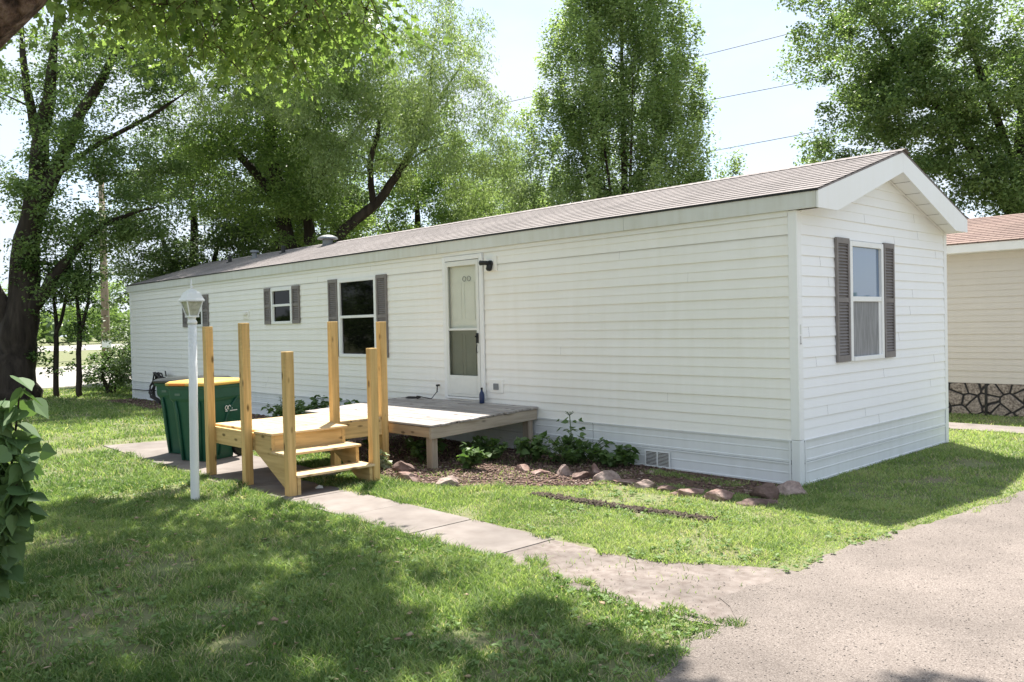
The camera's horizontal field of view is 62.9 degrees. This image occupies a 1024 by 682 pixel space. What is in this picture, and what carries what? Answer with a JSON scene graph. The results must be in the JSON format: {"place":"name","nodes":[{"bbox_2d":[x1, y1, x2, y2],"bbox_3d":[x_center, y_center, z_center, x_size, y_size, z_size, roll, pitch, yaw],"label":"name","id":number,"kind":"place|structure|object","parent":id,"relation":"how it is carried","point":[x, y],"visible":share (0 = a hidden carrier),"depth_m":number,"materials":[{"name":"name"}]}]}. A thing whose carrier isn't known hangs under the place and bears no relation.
{"place":"outdoors","nodes":[
{"label":"outdoors","id":0,"kind":"place"},
{"bbox_2d":[38,344,126,351],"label":"road","id":1,"kind":"structure","parent":0,"point":[86,347],"depth_m":108.72,"materials":[{"name":"grey asphalt"}]},
{"bbox_2d":[111,398,395,439],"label":"garden soil","id":2,"kind":"structure","parent":0,"point":[252,415],"depth_m":18.25,"materials":[{"name":"brown soil"}]},
{"bbox_2d":[132,371,166,403],"bbox_3d":[-8.844,1.109,20.287,0.322,0.817,2.655,-2,1,-43],"label":"garden hose","id":3,"kind":"object","parent":2,"relation":"on","point":[158,375],"visible":0.65,"depth_m":19.78,"materials":[{"name":"rubber"}]},
{"bbox_2d":[105,398,271,420],"bbox_3d":[-6.103,1.459,17.007,0.947,0.067,11.063,-2,1,-43],"label":"leaf mould","id":4,"kind":"object","parent":2,"relation":"on","point":[139,400],"visible":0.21,"depth_m":19.60,"materials":[{"name":"brown soil"}]},
{"bbox_2d":[261,397,303,416],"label":"garden plant","id":5,"kind":"object","parent":2,"relation":"on","point":[278,410],"visible":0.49,"depth_m":14.34,"materials":[{"name":"green plant"}]},
{"bbox_2d":[295,394,328,413],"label":"garden plant","id":6,"kind":"object","parent":2,"relation":"on","point":[314,402],"visible":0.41,"depth_m":13.82,"materials":[{"name":"green plant"}]},
{"bbox_2d":[325,398,358,407],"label":"garden plant","id":7,"kind":"object","parent":2,"relation":"on","point":[349,402],"visible":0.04,"depth_m":13.20,"materials":[{"name":"green plant"}]},
{"bbox_2d":[103,441,554,555],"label":"concrete path","id":8,"kind":"structure","parent":0,"point":[475,534],"depth_m":7.66,"materials":[{"name":"grey concrete"}]},
{"bbox_2d":[153,375,230,453],"bbox_3d":[-4.407,1.007,11.688,0.720,1.035,0.941,-1,1,23],"label":"wheeled bin","id":9,"kind":"object","parent":8,"relation":"on","point":[170,425],"visible":0.2,"depth_m":11.38,"materials":[{"name":"green plastic"}]},
{"bbox_2d":[165,377,241,461],"bbox_3d":[-3.959,1.009,11.011,0.720,1.035,0.941,-1,1,23],"label":"wheeled bin","id":10,"kind":"object","parent":8,"relation":"on","point":[227,399],"visible":0.57,"depth_m":10.71,"materials":[{"name":"green plastic"}]},
{"bbox_2d":[202,322,388,496],"bbox_3d":[-2.234,0.654,9.582,1.830,1.745,2.013,-2,1,-43],"label":"wooden landing","id":11,"kind":"object","parent":8,"relation":"on","point":[289,434],"visible":0.96,"depth_m":9.01,"materials":[{"name":"brown wood"}]},
{"bbox_2d":[0,337,1023,681],"bbox_3d":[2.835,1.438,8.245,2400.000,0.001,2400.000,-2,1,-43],"label":"ground","id":12,"kind":"structure","parent":0,"point":[146,617],"depth_m":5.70,"materials":[{"name":"green plant"}]},
{"bbox_2d":[0,277,53,335],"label":"roadside tree","id":13,"kind":"object","parent":12,"relation":"on","point":[4,289],"visible":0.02,"depth_m":149.48,"materials":[{"name":"green plant"}]},
{"bbox_2d":[0,375,56,605],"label":"lilac bush","id":14,"kind":"object","parent":12,"relation":"on","point":[18,506],"visible":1,"depth_m":3.04,"materials":[{"name":"green plant"}]},
{"bbox_2d":[5,229,93,396],"bbox_3d":[-12.381,-0.732,22.455,2.203,4.605,2.077,-2,1,-43],"label":"sapling","id":15,"kind":"object","parent":12,"relation":"on","point":[55,366],"visible":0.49,"depth_m":22.38,"materials":[{"name":"green plant"}]},
{"bbox_2d":[28,212,126,396],"bbox_3d":[-11.720,-0.941,22.349,2.092,5.002,2.363,-1,1,2],"label":"sapling","id":16,"kind":"object","parent":12,"relation":"on","point":[80,325],"visible":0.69,"depth_m":22.21,"materials":[{"name":"green plant"}]},
{"bbox_2d":[36,364,130,387],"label":"gravel lane","id":17,"kind":"structure","parent":12,"relation":"on","point":[67,379],"depth_m":32.28,"materials":[{"name":"grey gravel"}]},
{"bbox_2d":[37,303,129,341],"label":"wood","id":18,"kind":"object","parent":12,"relation":"on","point":[46,331],"visible":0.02,"depth_m":202.19,"materials":[{"name":"green plant"}]},
{"bbox_2d":[57,280,129,342],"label":"roadside tree","id":19,"kind":"object","parent":12,"relation":"on","point":[98,293],"visible":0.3,"depth_m":151.78,"materials":[{"name":"green plant"}]},
{"bbox_2d":[95,167,111,356],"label":"utility pole","id":20,"kind":"object","parent":12,"relation":"on","point":[106,323],"visible":0.32,"depth_m":57.91,"materials":[{"name":"brown wood"}]},
{"bbox_2d":[0,0,208,400],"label":"shade tree","id":21,"kind":"object","parent":12,"relation":"on","point":[37,190],"visible":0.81,"depth_m":21.71,"materials":[{"name":"green plant"}]},
{"bbox_2d":[82,341,132,393],"bbox_3d":[-11.204,0.748,23.445,1.737,1.516,1.791,-1,1,-4],"label":"shrub","id":22,"kind":"object","parent":12,"relation":"on","point":[102,371],"visible":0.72,"depth_m":23.14,"materials":[{"name":"green plant"}]},
{"bbox_2d":[95,327,131,386],"bbox_3d":[-10.083,0.535,22.826,2.005,1.915,1.892,-2,1,-43],"label":"shrub","id":23,"kind":"object","parent":12,"relation":"on","point":[118,363],"visible":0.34,"depth_m":22.67,"materials":[{"name":"green plant"}]},
{"bbox_2d":[106,318,131,376],"bbox_3d":[-11.270,0.383,24.989,1.880,2.184,2.177,-2,1,-43],"label":"shrub","id":24,"kind":"object","parent":12,"relation":"on","point":[116,328],"visible":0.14,"depth_m":24.60,"materials":[{"name":"green plant"}]},
{"bbox_2d":[93,120,271,337],"bbox_3d":[-11.544,-3.235,30.174,6.539,9.389,6.045,-2,1,-43],"label":"background tree","id":25,"kind":"object","parent":12,"relation":"on","point":[164,259],"visible":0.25,"depth_m":28.89,"materials":[{"name":"green plant"}]},
{"bbox_2d":[178,280,204,499],"bbox_3d":[-3.088,0.500,8.134,0.188,2.198,0.199,-2,1,-43],"label":"lamp post","id":26,"kind":"object","parent":12,"relation":"on","point":[191,300],"visible":0.91,"depth_m":8.11,"materials":[{"name":"white metal"}]},
{"bbox_2d":[0,0,452,121],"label":"yard maple","id":27,"kind":"object","parent":12,"relation":"on","point":[231,39],"visible":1,"depth_m":8.58,"materials":[{"name":"green plant"}]},
{"bbox_2d":[102,0,403,249],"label":"backyard tree","id":28,"kind":"object","parent":12,"relation":"on","point":[285,199],"visible":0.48,"depth_m":24.92,"materials":[{"name":"green plant"}]},
{"bbox_2d":[205,64,390,260],"bbox_3d":[-7.755,-4.632,30.112,6.725,12.029,6.214,-2,1,-43],"label":"background tree","id":29,"kind":"object","parent":12,"relation":"on","point":[265,246],"visible":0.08,"depth_m":28.82,"materials":[{"name":"green plant"}]},
{"bbox_2d":[241,132,391,250],"bbox_3d":[-9.125,-4.455,38.646,7.772,11.408,7.312,-2,1,-43],"label":"background tree","id":30,"kind":"object","parent":12,"relation":"on","point":[336,200],"visible":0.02,"depth_m":37.61,"materials":[{"name":"green plant"}]},
{"bbox_2d":[2,486,653,681],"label":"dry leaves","id":31,"kind":"object","parent":12,"relation":"on","point":[286,622],"visible":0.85,"depth_m":4.87,"materials":[{"name":"brown plant"}]},
{"bbox_2d":[179,0,547,241],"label":"leaning tree","id":32,"kind":"object","parent":12,"relation":"on","point":[414,118],"visible":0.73,"depth_m":23.77,"materials":[{"name":"green plant"}]},
{"bbox_2d":[331,92,492,237],"bbox_3d":[-3.588,-4.186,32.405,6.839,10.839,6.410,-2,1,-43],"label":"background tree","id":33,"kind":"object","parent":12,"relation":"on","point":[425,193],"visible":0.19,"depth_m":31.43,"materials":[{"name":"green plant"}]},
{"bbox_2d":[0,450,897,681],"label":"weeds","id":34,"kind":"object","parent":12,"relation":"on","point":[120,631],"visible":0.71,"depth_m":5.00,"materials":[{"name":"green plant"}]},
{"bbox_2d":[426,147,545,223],"bbox_3d":[-0.939,-3.466,34.764,5.714,9.221,5.707,-2,1,-13],"label":"background tree","id":35,"kind":"object","parent":12,"relation":"on","point":[497,201],"visible":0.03,"depth_m":33.45,"materials":[{"name":"green plant"}]},
{"bbox_2d":[446,151,554,220],"bbox_3d":[-0.040,-4.124,39.973,6.116,10.313,6.570,-2,1,-43],"label":"background tree","id":36,"kind":"object","parent":12,"relation":"on","point":[515,180],"visible":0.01,"depth_m":38.90,"materials":[{"name":"green plant"}]},
{"bbox_2d":[126,148,967,485],"bbox_3d":[-2.037,-0.434,16.104,4.157,3.668,18.692,-2,1,-43],"label":"mobile home","id":37,"kind":"object","parent":12,"relation":"on","point":[780,326],"visible":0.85,"depth_m":9.98,"materials":[{"name":"plastic"}]},
{"bbox_2d":[188,307,202,326],"bbox_3d":[-7.013,-0.653,18.536,0.050,0.684,0.784,-2,1,-43],"label":"window","id":38,"kind":"structure","parent":37,"relation":"in","point":[199,319],"depth_m":18.39,"materials":[{"name":"white paint"}]},
{"bbox_2d":[270,286,291,323],"bbox_3d":[-4.316,-0.661,15.685,0.050,0.684,0.794,-2,1,-43],"label":"window","id":39,"kind":"structure","parent":37,"relation":"in","point":[281,301],"depth_m":15.71,"materials":[{"name":"white paint"}]},
{"bbox_2d":[337,276,376,356],"bbox_3d":[-2.557,-0.391,13.838,0.050,1.314,1.134,-2,1,-43],"label":"window","id":40,"kind":"structure","parent":37,"relation":"in","point":[357,320],"depth_m":13.87,"materials":[{"name":"glass"}]},
{"bbox_2d":[448,264,476,328],"bbox_3d":[-0.653,-0.177,11.908,0.046,1.930,0.732,-2,1,-43],"label":"inner door","id":41,"kind":"structure","parent":37,"relation":"in","point":[462,279],"depth_m":11.93,"materials":[{"name":"paint"}]},
{"bbox_2d":[445,259,480,397],"bbox_3d":[-0.712,-0.173,11.852,0.069,1.925,0.730,-2,1,-43],"label":"storm door","id":42,"kind":"structure","parent":37,"relation":"in","point":[463,344],"depth_m":11.86,"materials":[{"name":"paint"}]},
{"bbox_2d":[850,240,884,360],"bbox_3d":[3.919,-0.440,9.247,0.844,1.294,0.054,-2,1,-43],"label":"window","id":43,"kind":"structure","parent":37,"relation":"in","point":[866,259],"depth_m":9.28,"materials":[{"name":"white paint"}]},
{"bbox_2d":[325,434,781,493],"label":"mulch","id":44,"kind":"object","parent":12,"relation":"on","point":[506,455],"visible":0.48,"depth_m":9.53,"materials":[{"name":"brown wood"}]},
{"bbox_2d":[361,436,367,447],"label":"garden plant","id":45,"kind":"object","parent":44,"relation":"on","point":[365,441],"visible":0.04,"depth_m":10.53,"materials":[{"name":"green plant"}]},
{"bbox_2d":[380,449,391,468],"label":"garden plant","id":46,"kind":"object","parent":44,"relation":"on","point":[384,463],"visible":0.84,"depth_m":9.80,"materials":[{"name":"green plant"}]},
{"bbox_2d":[392,461,417,471],"bbox_3d":[-1.228,1.467,9.599,0.272,0.197,0.161,-1,1,16],"label":"stone","id":47,"kind":"object","parent":44,"relation":"on","point":[399,466],"visible":0.66,"depth_m":9.56,"materials":[{"name":"brown stone"}]},
{"bbox_2d":[395,471,419,481],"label":"stone","id":48,"kind":"object","parent":44,"relation":"on","point":[409,476],"visible":0.69,"depth_m":8.99,"materials":[{"name":"brown stone"}]},
{"bbox_2d":[305,397,537,468],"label":"old porch deck","id":49,"kind":"structure","parent":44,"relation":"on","point":[431,420],"depth_m":10.52,"materials":[{"name":"grey wood"}]},
{"bbox_2d":[405,392,436,398],"bbox_3d":[-1.375,0.805,12.386,0.546,0.108,0.178,-1,1,33],"label":"cable","id":50,"kind":"object","parent":49,"relation":"on","point":[414,397],"visible":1,"depth_m":12.37,"materials":[{"name":"rubber"}]},
{"bbox_2d":[479,387,484,402],"bbox_3d":[-0.415,0.747,11.505,0.072,0.216,0.072,-2,1,-43],"label":"water bottle","id":51,"kind":"object","parent":49,"relation":"on","point":[481,397],"visible":1,"depth_m":11.48,"materials":[{"name":"blue plastic"}]},
{"bbox_2d":[404,437,448,461],"bbox_3d":[-1.065,1.331,10.206,0.606,0.320,0.540,-1,1,10],"label":"garden plant","id":52,"kind":"object","parent":44,"relation":"on","point":[416,446],"visible":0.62,"depth_m":10.17,"materials":[{"name":"green plant"}]},
{"bbox_2d":[436,475,458,486],"bbox_3d":[-0.650,1.478,8.716,0.258,0.167,0.254,-2,1,-43],"label":"stone","id":53,"kind":"object","parent":44,"relation":"on","point":[452,480],"visible":0.68,"depth_m":8.64,"materials":[{"name":"grey stone"}]},
{"bbox_2d":[456,442,491,468],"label":"garden plant","id":54,"kind":"object","parent":44,"relation":"on","point":[470,458],"visible":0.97,"depth_m":9.55,"materials":[{"name":"green plant"}]},
{"bbox_2d":[464,435,508,460],"bbox_3d":[-0.295,1.317,10.233,0.654,0.314,0.440,-1,1,22],"label":"garden plant","id":55,"kind":"object","parent":44,"relation":"on","point":[497,451],"visible":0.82,"depth_m":10.21,"materials":[{"name":"green plant"}]},
{"bbox_2d":[515,464,529,472],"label":"stone","id":56,"kind":"object","parent":44,"relation":"on","point":[522,467],"visible":0.73,"depth_m":9.41,"materials":[{"name":"brown stone"}]},
{"bbox_2d":[513,431,547,462],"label":"garden plant","id":57,"kind":"object","parent":44,"relation":"on","point":[523,448],"visible":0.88,"depth_m":9.98,"materials":[{"name":"green plant"}]},
{"bbox_2d":[531,469,549,474],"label":"stone","id":58,"kind":"object","parent":44,"relation":"on","point":[539,471],"visible":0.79,"depth_m":9.21,"materials":[{"name":"beige stone"}]},
{"bbox_2d":[557,464,571,475],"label":"stone","id":59,"kind":"object","parent":44,"relation":"on","point":[563,469],"visible":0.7,"depth_m":9.08,"materials":[{"name":"grey stone"}]},
{"bbox_2d":[556,411,585,463],"bbox_3d":[0.687,1.137,9.769,0.371,0.642,0.371,-2,1,-43],"label":"tall plant","id":60,"kind":"object","parent":44,"relation":"on","point":[564,421],"visible":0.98,"depth_m":9.76,"materials":[{"name":"green plant"}]},
{"bbox_2d":[530,432,614,465],"bbox_3d":[0.652,1.281,9.893,0.836,0.357,1.052,-2,1,-43],"label":"garden plant","id":61,"kind":"object","parent":44,"relation":"on","point":[575,453],"visible":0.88,"depth_m":9.82,"materials":[{"name":"green plant"}]},
{"bbox_2d":[572,471,592,479],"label":"stone","id":62,"kind":"object","parent":44,"relation":"on","point":[582,475],"visible":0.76,"depth_m":8.87,"materials":[{"name":"brown stone"}]},
{"bbox_2d":[591,463,600,475],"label":"stone","id":63,"kind":"object","parent":44,"relation":"on","point":[595,470],"visible":0.59,"depth_m":9.02,"materials":[{"name":"stone"}]},
{"bbox_2d":[593,470,620,481],"bbox_3d":[0.993,1.429,8.784,0.304,0.145,0.182,-2,1,-12],"label":"stone","id":64,"kind":"object","parent":44,"relation":"on","point":[606,475],"visible":0.68,"depth_m":8.73,"materials":[{"name":"grey stone"}]},
{"bbox_2d":[584,442,632,467],"bbox_3d":[1.098,1.312,9.573,0.412,0.286,0.692,-2,1,-43],"label":"garden plant","id":65,"kind":"object","parent":44,"relation":"on","point":[605,457],"visible":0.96,"depth_m":9.50,"materials":[{"name":"green plant"}]},
{"bbox_2d":[612,444,639,466],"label":"garden plant","id":66,"kind":"object","parent":44,"relation":"on","point":[632,458],"visible":0.73,"depth_m":9.52,"materials":[{"name":"green plant"}]},
{"bbox_2d":[612,479,639,483],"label":"stone","id":67,"kind":"object","parent":44,"relation":"on","point":[624,481],"visible":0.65,"depth_m":8.60,"materials":[{"name":"stone"}]},
{"bbox_2d":[504,0,747,212],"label":"conical tree","id":68,"kind":"object","parent":12,"relation":"on","point":[659,110],"visible":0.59,"depth_m":24.86,"materials":[{"name":"green plant"}]},
{"bbox_2d":[484,540,796,625],"bbox_3d":[0.938,1.525,5.557,1.306,0.001,2.252,-2,1,-43],"label":"dirt strip","id":69,"kind":"object","parent":12,"relation":"on","point":[645,582],"visible":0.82,"depth_m":5.42,"materials":[{"name":"beige soil"}]},
{"bbox_2d":[632,479,656,489],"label":"stone","id":70,"kind":"object","parent":12,"relation":"on","point":[646,483],"visible":0.69,"depth_m":8.29,"materials":[{"name":"beige stone"}]},
{"bbox_2d":[657,484,680,491],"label":"stone","id":71,"kind":"object","parent":12,"relation":"on","point":[664,487],"visible":0.66,"depth_m":8.14,"materials":[{"name":"stone"}]},
{"bbox_2d":[671,488,704,496],"bbox_3d":[1.674,1.455,7.969,0.336,0.116,0.150,-1,1,0],"label":"stone","id":72,"kind":"object","parent":12,"relation":"on","point":[688,492],"visible":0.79,"depth_m":7.92,"materials":[{"name":"stone"}]},
{"bbox_2d":[704,488,734,500],"bbox_3d":[1.935,1.440,7.764,0.246,0.149,0.216,-2,1,-43],"label":"stone","id":73,"kind":"object","parent":12,"relation":"on","point":[720,494],"visible":0.84,"depth_m":7.71,"materials":[{"name":"brown stone"}]},
{"bbox_2d":[736,498,777,506],"bbox_3d":[2.198,1.450,7.515,0.366,0.088,0.166,-1,1,-8],"label":"stone","id":74,"kind":"object","parent":12,"relation":"on","point":[753,501],"visible":0.84,"depth_m":7.47,"materials":[{"name":"stone"}]},
{"bbox_2d":[749,482,779,499],"bbox_3d":[2.336,1.417,7.755,0.145,0.220,0.294,-2,1,-43],"label":"stone","id":75,"kind":"object","parent":12,"relation":"on","point":[769,490],"visible":0.75,"depth_m":7.69,"materials":[{"name":"brown stone"}]},
{"bbox_2d":[777,480,807,495],"bbox_3d":[2.610,1.418,7.910,0.348,0.194,0.188,-1,1,3],"label":"stone","id":76,"kind":"object","parent":12,"relation":"on","point":[791,487],"visible":0.65,"depth_m":7.88,"materials":[{"name":"grey stone"}]},
{"bbox_2d":[767,0,1023,218],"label":"spreading tree","id":77,"kind":"object","parent":12,"relation":"on","point":[881,89],"visible":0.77,"depth_m":22.55,"materials":[{"name":"green plant"}]},
{"bbox_2d":[946,213,1023,416],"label":"neighbour home","id":78,"kind":"object","parent":12,"relation":"on","point":[985,288],"visible":0.06,"depth_m":13.73,"materials":[{"name":"beige plastic"}]},
{"label":"bare rut","id":79,"kind":"structure","parent":12,"relation":"on","visible":0},
{"bbox_2d":[530,491,719,522],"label":"soil crumbs","id":80,"kind":"object","parent":79,"relation":"on","point":[594,502],"visible":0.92,"depth_m":7.44,"materials":[{"name":"brown soil"}]},
{"bbox_2d":[0,0,1023,336],"label":"sky","id":81,"kind":"structure","parent":0,"point":[784,111],"materials":[{"name":"white"}]},
{"bbox_2d":[200,110,927,225],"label":"power line","id":82,"kind":"object","parent":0,"point":[742,145],"visible":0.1,"depth_m":52.19,"materials":[{"name":"rubber"}]},
{"bbox_2d":[201,41,1005,177],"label":"power line","id":83,"kind":"object","parent":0,"point":[731,95],"visible":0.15,"depth_m":52.61,"materials":[{"name":"rubber"}]},
{"bbox_2d":[448,0,917,115],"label":"power line","id":84,"kind":"object","parent":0,"point":[673,62],"visible":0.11,"depth_m":54.02,"materials":[{"name":"rubber"}]},
{"bbox_2d":[586,486,1023,681],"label":"driveway","id":85,"kind":"structure","parent":0,"point":[941,588],"depth_m":4.61,"materials":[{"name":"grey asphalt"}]},
{"bbox_2d":[949,422,1023,432],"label":"neighbour path","id":86,"kind":"structure","parent":0,"point":[997,428],"depth_m":12.22,"materials":[{"name":"concrete"}]}
]}

